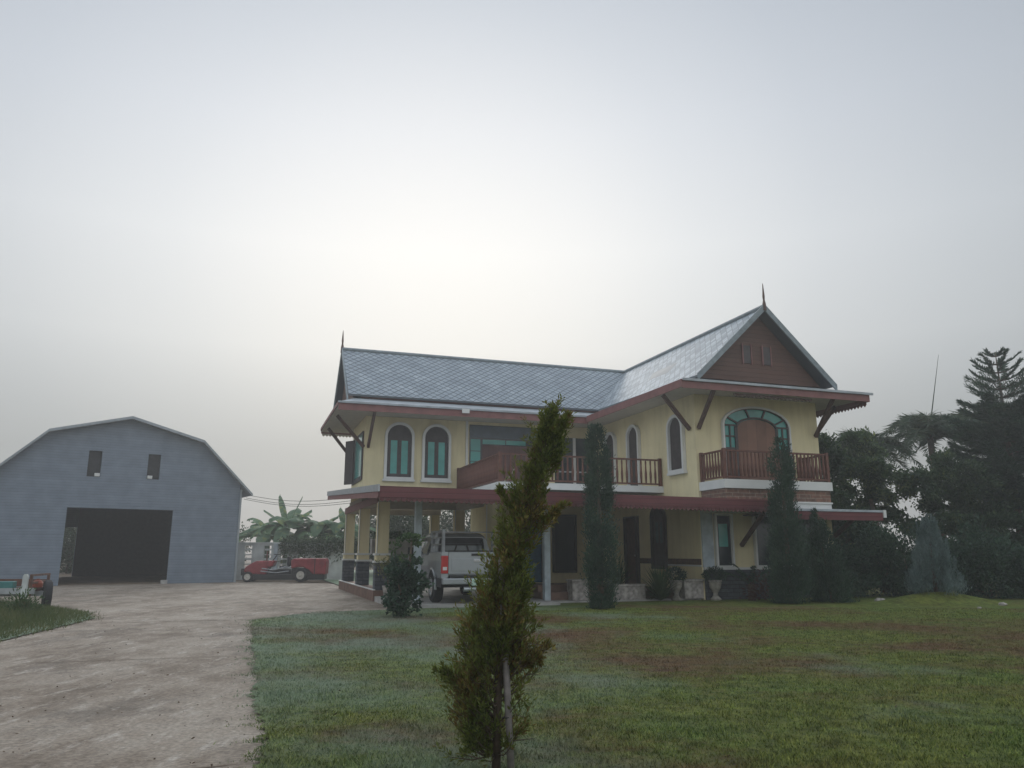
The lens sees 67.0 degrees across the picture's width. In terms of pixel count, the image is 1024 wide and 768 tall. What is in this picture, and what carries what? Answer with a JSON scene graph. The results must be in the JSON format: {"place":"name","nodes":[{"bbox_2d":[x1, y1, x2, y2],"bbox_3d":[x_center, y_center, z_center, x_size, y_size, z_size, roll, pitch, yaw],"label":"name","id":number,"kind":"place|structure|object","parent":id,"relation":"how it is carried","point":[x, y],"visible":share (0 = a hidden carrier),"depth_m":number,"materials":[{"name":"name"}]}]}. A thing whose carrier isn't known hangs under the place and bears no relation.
{"place":"outdoors","nodes":[
{"label":"outdoors","id":0,"kind":"place"},
{"bbox_2d":[0,595,103,642],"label":"grass verge","id":1,"kind":"object","parent":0,"point":[33,629],"depth_m":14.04,"materials":[{"name":"green plant"}]},
{"bbox_2d":[20,574,28,598],"bbox_3d":[-11.750,5.010,18.610,0.120,0.840,0.060,0,-12,0],"label":"marker post","id":2,"kind":"object","parent":1,"relation":"on","point":[25,579],"visible":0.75,"depth_m":18.63,"materials":[{"name":"white plastic"}]},
{"bbox_2d":[0,585,51,614],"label":"verge bush","id":3,"kind":"object","parent":1,"relation":"on","point":[22,601],"visible":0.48,"depth_m":16.59,"materials":[{"name":"green plant"}]},
{"bbox_2d":[0,576,386,767],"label":"driveway","id":4,"kind":"structure","parent":0,"point":[60,731],"depth_m":8.62,"materials":[{"name":"concrete"}]},
{"bbox_2d":[0,573,52,607],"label":"farm trailer","id":5,"kind":"object","parent":4,"relation":"on","point":[45,591],"visible":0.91,"depth_m":19.05,"materials":[{"name":"metal"}]},
{"bbox_2d":[0,581,16,587],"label":"teal crate","id":6,"kind":"object","parent":5,"relation":"on","point":[8,584],"visible":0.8,"depth_m":19.22,"materials":[{"name":"plastic"}]},
{"bbox_2d":[32,579,42,587],"bbox_3d":[-11.980,5.035,19.526,0.250,0.230,0.246,0,-12,0],"label":"orange canister","id":7,"kind":"object","parent":5,"relation":"on","point":[39,584],"visible":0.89,"depth_m":19.45,"materials":[{"name":"plastic"}]},
{"bbox_2d":[9,656,217,663],"bbox_3d":[-6.557,3.436,9.440,6.030,0.001,0.140,4,-13,-18],"label":"path joint","id":8,"kind":"object","parent":4,"relation":"on","point":[100,660],"visible":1,"depth_m":9.87,"materials":[{"name":"grey concrete"}]},
{"bbox_2d":[0,416,252,585],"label":"barn","id":9,"kind":"structure","parent":4,"relation":"on","point":[134,500],"depth_m":34.94,"materials":[{"name":"grey metal"}]},
{"bbox_2d":[87,451,101,476],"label":"window","id":10,"kind":"structure","parent":9,"relation":"in","point":[94,461],"depth_m":33.78,"materials":[{"name":"grey glass"}]},
{"bbox_2d":[146,454,160,479],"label":"window","id":11,"kind":"structure","parent":9,"relation":"in","point":[153,460],"depth_m":35.07,"materials":[{"name":"grey glass"}]},
{"bbox_2d":[245,499,347,506],"bbox_3d":[-10.101,5.495,36.108,7.380,0.516,0.020,-8,-15,32],"label":"power wire","id":12,"kind":"object","parent":9,"relation":"attached to","point":[297,506],"visible":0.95,"depth_m":35.85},
{"bbox_2d":[248,498,346,504],"bbox_3d":[-10.101,5.458,36.371,7.380,0.490,0.020,-8,-15,32],"label":"power wire","id":13,"kind":"object","parent":9,"relation":"attached to","point":[297,504],"visible":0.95,"depth_m":36.19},
{"bbox_2d":[89,616,274,623],"bbox_3d":[-7.822,4.671,15.106,6.366,0.001,0.611,6,-14,-25],"label":"path joint","id":14,"kind":"object","parent":4,"relation":"on","point":[165,621],"visible":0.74,"depth_m":15.45,"materials":[{"name":"grey concrete"}]},
{"bbox_2d":[241,551,328,581],"bbox_3d":[-10.781,8.676,36.789,3.938,1.420,1.340,1,-12,-6],"label":"car","id":15,"kind":"object","parent":4,"relation":"on","point":[315,569],"visible":1,"depth_m":36.34,"materials":[{"name":"red metal"}]},
{"bbox_2d":[59,553,372,585],"bbox_3d":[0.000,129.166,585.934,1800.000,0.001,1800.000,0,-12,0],"label":"ground","id":16,"kind":"structure","parent":0,"point":[245,566],"depth_m":39.06,"materials":[{"name":"grey concrete"}]},
{"bbox_2d":[59,527,75,572],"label":"foggy tree","id":17,"kind":"object","parent":16,"relation":"on","point":[67,555],"visible":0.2,"depth_m":51.24,"materials":[{"name":"green plant"}]},
{"bbox_2d":[239,520,251,560],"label":"foggy tree","id":18,"kind":"object","parent":16,"relation":"on","point":[242,525],"visible":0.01,"depth_m":56.70,"materials":[{"name":"green plant"}]},
{"bbox_2d":[239,518,291,560],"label":"banana plant","id":19,"kind":"object","parent":16,"relation":"on","point":[256,526],"visible":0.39,"depth_m":45.87,"materials":[{"name":"green plant"}]},
{"bbox_2d":[239,522,293,560],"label":"banana plant","id":20,"kind":"object","parent":16,"relation":"on","point":[268,534],"visible":0.46,"depth_m":43.85,"materials":[{"name":"green plant"}]},
{"bbox_2d":[249,495,325,565],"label":"banana plant","id":21,"kind":"object","parent":16,"relation":"on","point":[291,519],"visible":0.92,"depth_m":43.20,"materials":[{"name":"green plant"}]},
{"bbox_2d":[236,542,343,579],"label":"block wall","id":22,"kind":"structure","parent":16,"relation":"on","point":[258,549],"depth_m":39.23,"materials":[{"name":"white concrete"}]},
{"bbox_2d":[276,535,357,561],"bbox_3d":[-9.637,8.485,39.341,4.615,1.635,0.942,0,-12,0],"label":"creeper","id":23,"kind":"object","parent":22,"relation":"attached to","point":[299,547],"visible":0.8,"depth_m":39.22,"materials":[{"name":"green plant"}]},
{"bbox_2d":[280,538,336,567],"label":"banana plant","id":24,"kind":"object","parent":16,"relation":"on","point":[281,562],"visible":0.01,"depth_m":43.54,"materials":[{"name":"green plant"}]},
{"bbox_2d":[283,527,336,540],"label":"banana plant","id":25,"kind":"object","parent":16,"relation":"on","point":[308,534],"visible":0.08,"depth_m":45.96,"materials":[{"name":"green plant"}]},
{"bbox_2d":[292,512,357,557],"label":"banana plant","id":26,"kind":"object","parent":16,"relation":"on","point":[315,529],"visible":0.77,"depth_m":43.49,"materials":[{"name":"green plant"}]},
{"bbox_2d":[0,610,1018,767],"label":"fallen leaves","id":27,"kind":"object","parent":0,"point":[340,690],"visible":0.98,"depth_m":7.37,"materials":[{"name":"brown plant"}]},
{"bbox_2d":[0,0,1023,552],"label":"sky","id":28,"kind":"structure","parent":0,"point":[200,199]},
{"bbox_2d":[213,570,1023,767],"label":"lawn","id":29,"kind":"structure","parent":0,"point":[739,604],"depth_m":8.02,"materials":[{"name":"green plant"}]},
{"bbox_2d":[313,506,375,542],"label":"banana plant","id":30,"kind":"object","parent":29,"relation":"on","point":[342,519],"visible":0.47,"depth_m":43.43,"materials":[{"name":"green plant"}]},
{"bbox_2d":[343,515,428,568],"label":"foggy tree","id":31,"kind":"object","parent":29,"relation":"on","point":[372,522],"visible":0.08,"depth_m":51.10,"materials":[{"name":"green plant"}]},
{"bbox_2d":[357,515,446,568],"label":"foggy tree","id":32,"kind":"object","parent":29,"relation":"on","point":[406,524],"visible":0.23,"depth_m":45.47,"materials":[{"name":"green plant"}]},
{"bbox_2d":[380,532,434,616],"bbox_3d":[-2.210,4.039,16.468,1.198,1.788,0.974,0,-12,0],"label":"round leaf bush","id":33,"kind":"object","parent":29,"relation":"on","point":[404,578],"visible":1,"depth_m":16.28,"materials":[{"name":"green plant"}]},
{"bbox_2d":[422,509,470,536],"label":"foggy tree","id":34,"kind":"object","parent":29,"relation":"on","point":[445,526],"visible":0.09,"depth_m":48.64,"materials":[{"name":"green plant"}]},
{"bbox_2d":[431,392,576,767],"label":"young cypress","id":35,"kind":"object","parent":29,"relation":"on","point":[480,722],"visible":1,"depth_m":4.93,"materials":[{"name":"green plant"}]},
{"bbox_2d":[498,557,513,767],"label":"support stake","id":36,"kind":"object","parent":29,"relation":"on","point":[508,721],"visible":0.59,"depth_m":4.82,"materials":[{"name":"grey wood"}]},
{"bbox_2d":[578,422,625,608],"bbox_3d":[2.190,3.188,19.049,1.181,4.546,1.118,0,-12,0],"label":"tall cypress","id":37,"kind":"object","parent":29,"relation":"on","point":[601,547],"visible":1,"depth_m":18.89,"materials":[{"name":"green plant"}]},
{"bbox_2d":[320,283,886,607],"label":"house","id":38,"kind":"structure","parent":29,"relation":"on","point":[693,426],"depth_m":24.97,"materials":[{"name":"paint"}]},
{"bbox_2d":[344,431,363,484],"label":"side window","id":39,"kind":"structure","parent":38,"relation":"in","point":[353,471],"depth_m":29.02,"materials":[{"name":"teal glass"}]},
{"bbox_2d":[370,553,398,596],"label":"potted plant","id":40,"kind":"object","parent":38,"relation":"on","point":[384,588],"visible":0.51,"depth_m":21.75,"materials":[{"name":"plant"}]},
{"bbox_2d":[370,529,413,559],"bbox_3d":[-4.223,6.117,27.054,1.594,2.074,0.576,4,-13,-18],"label":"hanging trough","id":41,"kind":"object","parent":38,"relation":"on","point":[404,547],"visible":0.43,"depth_m":27.05,"materials":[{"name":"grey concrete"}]},
{"bbox_2d":[382,422,414,481],"bbox_3d":[-3.967,2.379,27.225,1.130,2.090,0.128,4,-13,-18],"label":"arched window","id":42,"kind":"structure","parent":38,"relation":"in","point":[399,445],"depth_m":27.23,"materials":[{"name":"teal glass"}]},
{"bbox_2d":[420,424,451,482],"bbox_3d":[-2.699,2.472,27.649,1.130,2.090,0.128,4,-13,-18],"label":"arched window","id":43,"kind":"structure","parent":38,"relation":"in","point":[436,438],"depth_m":27.65,"materials":[{"name":"teal glass"}]},
{"bbox_2d":[408,529,499,601],"bbox_3d":[-1.651,5.080,21.713,2.185,1.820,5.235,4,-13,-18],"label":"pickup truck","id":44,"kind":"object","parent":38,"relation":"on","point":[450,559],"visible":0.52,"depth_m":19.61,"materials":[{"name":"silver metal"}]},
{"bbox_2d":[469,425,537,488],"bbox_3d":[-0.253,2.801,28.476,2.740,2.500,0.046,4,-13,-18],"label":"balcony door","id":45,"kind":"structure","parent":38,"relation":"in","point":[485,441],"depth_m":28.50,"materials":[{"name":"teal glass"}]},
{"bbox_2d":[524,520,542,581],"bbox_3d":[0.700,6.058,28.066,0.940,2.220,0.118,4,-13,-18],"label":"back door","id":46,"kind":"structure","parent":38,"relation":"in","point":[536,555],"depth_m":28.08,"materials":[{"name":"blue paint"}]},
{"bbox_2d":[552,514,576,572],"bbox_3d":[1.939,5.884,28.537,0.940,2.100,0.118,4,-13,-18],"label":"tall window","id":47,"kind":"structure","parent":38,"relation":"in","point":[564,534],"depth_m":28.55,"materials":[{"name":"black glass"}]},
{"bbox_2d":[555,438,590,483],"bbox_3d":[2.400,3.140,29.307,1.660,2.190,0.086,4,-13,-18],"label":"glazed door","id":48,"kind":"structure","parent":38,"relation":"in","point":[576,447],"depth_m":29.37,"materials":[{"name":"grey glass"}]},
{"bbox_2d":[566,579,588,600],"bbox_3d":[1.839,5.736,21.566,0.550,0.560,0.450,4,-13,-18],"label":"stone planter","id":49,"kind":"object","parent":38,"relation":"on","point":[576,588],"visible":0.76,"depth_m":21.38,"materials":[{"name":"grey stone"}]},
{"bbox_2d":[603,432,617,484],"bbox_3d":[3.620,2.893,28.407,0.118,2.270,0.930,4,-13,-18],"label":"arched door","id":50,"kind":"structure","parent":38,"relation":"in","point":[610,436],"depth_m":28.25,"materials":[{"name":"white paint"}]},
{"bbox_2d":[607,554,638,583],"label":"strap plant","id":51,"kind":"object","parent":38,"relation":"on","point":[622,577],"visible":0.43,"depth_m":22.44,"materials":[{"name":"green plant"}]},
{"bbox_2d":[609,583,645,599],"bbox_3d":[3.259,5.874,21.871,1.000,0.420,0.450,4,-13,-18],"label":"stone planter","id":52,"kind":"object","parent":38,"relation":"on","point":[629,591],"visible":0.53,"depth_m":21.68,"materials":[{"name":"grey stone"}]},
{"bbox_2d":[623,516,640,583],"bbox_3d":[4.089,5.676,26.407,0.118,2.260,0.930,4,-13,-18],"label":"side door","id":53,"kind":"structure","parent":38,"relation":"in","point":[630,524],"depth_m":26.44,"materials":[{"name":"brown wood"}]},
{"bbox_2d":[625,424,641,485],"bbox_3d":[4.206,2.527,26.729,0.118,2.270,0.900,4,-13,-18],"label":"arched door","id":54,"kind":"structure","parent":38,"relation":"in","point":[633,435],"depth_m":26.82,"materials":[{"name":"white paint"}]},
{"bbox_2d":[650,508,668,568],"bbox_3d":[4.695,4.897,24.761,0.118,2.000,0.880,4,-13,-18],"label":"arched window","id":55,"kind":"structure","parent":38,"relation":"in","point":[658,523],"depth_m":24.79,"materials":[{"name":"glass"}]},
{"bbox_2d":[666,414,687,475],"bbox_3d":[5.108,1.884,24.129,0.128,1.880,1.020,4,-13,-18],"label":"arched window","id":56,"kind":"structure","parent":38,"relation":"in","point":[675,430],"depth_m":24.18,"materials":[{"name":"white paint"}]},
{"bbox_2d":[677,579,703,598],"bbox_3d":[5.150,5.908,22.308,0.670,0.540,0.450,4,-13,-18],"label":"stone planter","id":57,"kind":"object","parent":38,"relation":"on","point":[691,588],"visible":0.77,"depth_m":22.12,"materials":[{"name":"grey stone"}]},
{"bbox_2d":[713,513,735,567],"bbox_3d":[6.245,4.603,22.753,0.610,1.560,0.118,4,-13,-18],"label":"garden window","id":58,"kind":"structure","parent":38,"relation":"in","point":[724,546],"depth_m":22.76,"materials":[{"name":"white glass"}]},
{"bbox_2d":[721,406,794,480],"bbox_3d":[7.555,1.873,23.800,2.480,2.380,0.118,4,-13,-18],"label":"french window","id":59,"kind":"structure","parent":38,"relation":"in","point":[750,427],"depth_m":23.83,"materials":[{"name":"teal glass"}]},
{"bbox_2d":[751,516,824,566],"bbox_3d":[8.462,4.764,23.491,2.600,1.560,0.118,4,-13,-18],"label":"wide window","id":60,"kind":"structure","parent":38,"relation":"in","point":[760,532],"depth_m":23.19,"materials":[{"name":"white glass"}]},
{"bbox_2d":[638,563,683,600],"bbox_3d":[4.183,5.577,21.912,1.979,1.082,1.913,5,-13,-20],"label":"fern","id":61,"kind":"object","parent":29,"relation":"on","point":[658,589],"visible":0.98,"depth_m":21.68,"materials":[{"name":"green plant"}]},
{"bbox_2d":[664,566,687,600],"bbox_3d":[4.679,5.665,22.043,0.734,0.977,0.717,4,-13,-18],"label":"pedestal urn","id":62,"kind":"object","parent":29,"relation":"on","point":[680,574],"visible":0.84,"depth_m":21.93,"materials":[{"name":"stone"}]},
{"bbox_2d":[701,565,728,600],"bbox_3d":[5.821,5.684,22.139,0.813,0.981,0.775,4,-13,-18],"label":"pedestal urn","id":63,"kind":"object","parent":29,"relation":"on","point":[715,586],"visible":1,"depth_m":22.00,"materials":[{"name":"stone"}]},
{"bbox_2d":[718,563,767,600],"bbox_3d":[6.648,5.651,22.133,1.681,1.047,1.444,0,-12,0],"label":"sago plant","id":64,"kind":"object","parent":29,"relation":"on","point":[742,573],"visible":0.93,"depth_m":21.92,"materials":[{"name":"green plant"}]},
{"bbox_2d":[739,568,786,600],"bbox_3d":[7.153,5.617,21.779,1.448,1.081,1.274,-10,-16,38],"label":"red leaf shrub","id":65,"kind":"object","parent":29,"relation":"on","point":[760,591],"visible":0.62,"depth_m":21.78,"materials":[{"name":"green plant"}]},
{"bbox_2d":[761,436,817,603],"bbox_3d":[7.429,3.640,21.012,1.461,4.499,1.509,7,-14,-31],"label":"tall cypress","id":66,"kind":"object","parent":29,"relation":"on","point":[785,574],"visible":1,"depth_m":20.74,"materials":[{"name":"green plant"}]},
{"bbox_2d":[801,507,859,602],"bbox_3d":[8.737,4.700,21.391,1.739,2.598,1.475,8,-15,-33],"label":"conical shrub","id":67,"kind":"object","parent":29,"relation":"on","point":[820,533],"visible":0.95,"depth_m":21.07,"materials":[{"name":"green plant"}]},
{"bbox_2d":[798,539,879,597],"bbox_3d":[9.956,5.566,23.794,2.745,1.922,2.318,0,-12,0],"label":"boundary shrub","id":68,"kind":"object","parent":29,"relation":"on","point":[856,558],"visible":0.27,"depth_m":23.33,"materials":[{"name":"green plant"}]},
{"bbox_2d":[818,429,882,593],"bbox_3d":[10.659,4.179,25.965,3.944,5.600,3.164,0,-12,0],"label":"broadleaf tree","id":69,"kind":"object","parent":29,"relation":"on","point":[840,498],"visible":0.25,"depth_m":25.77,"materials":[{"name":"green plant"}]},
{"bbox_2d":[831,425,921,523],"bbox_3d":[14.268,4.785,31.147,4.227,6.627,4.527,-5,-13,22],"label":"feather palm","id":70,"kind":"object","parent":29,"relation":"on","point":[888,444],"visible":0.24,"depth_m":30.66,"materials":[{"name":"green plant"}]},
{"bbox_2d":[831,426,945,592],"bbox_3d":[12.984,4.293,27.056,4.299,5.844,3.191,0,-12,0],"label":"broadleaf tree","id":71,"kind":"object","parent":29,"relation":"on","point":[872,474],"visible":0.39,"depth_m":26.87,"materials":[{"name":"green plant"}]},
{"bbox_2d":[844,507,966,596],"bbox_3d":[12.300,5.187,24.048,3.687,2.769,2.406,0,-12,0],"label":"boundary shrub","id":72,"kind":"object","parent":29,"relation":"on","point":[891,580],"visible":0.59,"depth_m":23.78,"materials":[{"name":"green plant"}]},
{"bbox_2d":[871,355,1005,537],"bbox_3d":[16.598,3.290,30.693,4.739,9.355,4.935,6,-14,-27],"label":"feather palm","id":73,"kind":"object","parent":29,"relation":"on","point":[920,427],"visible":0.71,"depth_m":30.78,"materials":[{"name":"green plant"}]},
{"bbox_2d":[864,592,1015,605],"bbox_3d":[11.500,5.756,20.852,4.403,0.304,2.444,0,-12,0],"label":"grass mound","id":74,"kind":"object","parent":29,"relation":"on","point":[933,599],"depth_m":20.30,"materials":[{"name":"green plant"}]},
{"bbox_2d":[903,514,971,595],"bbox_3d":[11.404,4.673,21.123,1.486,2.278,1.515,6,-14,-25],"label":"blue juniper","id":75,"kind":"object","parent":74,"relation":"on","point":[931,546],"visible":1,"depth_m":20.81,"materials":[{"name":"green plant"}]},
{"bbox_2d":[912,400,1007,580],"bbox_3d":[19.711,4.430,31.566,4.826,7.499,4.119,6,-14,-25],"label":"feather palm","id":76,"kind":"object","parent":29,"relation":"on","point":[968,417],"visible":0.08,"depth_m":32.28,"materials":[{"name":"green plant"}]},
{"bbox_2d":[903,446,1023,594],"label":"broadleaf tree","id":77,"kind":"object","parent":29,"relation":"on","point":[941,477],"visible":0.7,"depth_m":25.46,"materials":[{"name":"green plant"}]},
{"bbox_2d":[936,346,1023,588],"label":"whorled pine","id":78,"kind":"object","parent":29,"relation":"on","point":[1005,427],"visible":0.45,"depth_m":26.63,"materials":[{"name":"green plant"}]},
{"bbox_2d":[939,513,1023,598],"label":"boundary shrub","id":79,"kind":"object","parent":29,"relation":"on","point":[984,558],"visible":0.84,"depth_m":22.80,"materials":[{"name":"green plant"}]},
{"bbox_2d":[998,602,1007,605],"bbox_3d":[12.588,5.655,19.851,0.203,0.107,0.180,0,-12,0],"label":"stone","id":80,"kind":"object","parent":29,"relation":"on","point":[1002,604],"visible":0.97,"depth_m":19.81,"materials":[{"name":"grey stone"}]}
]}

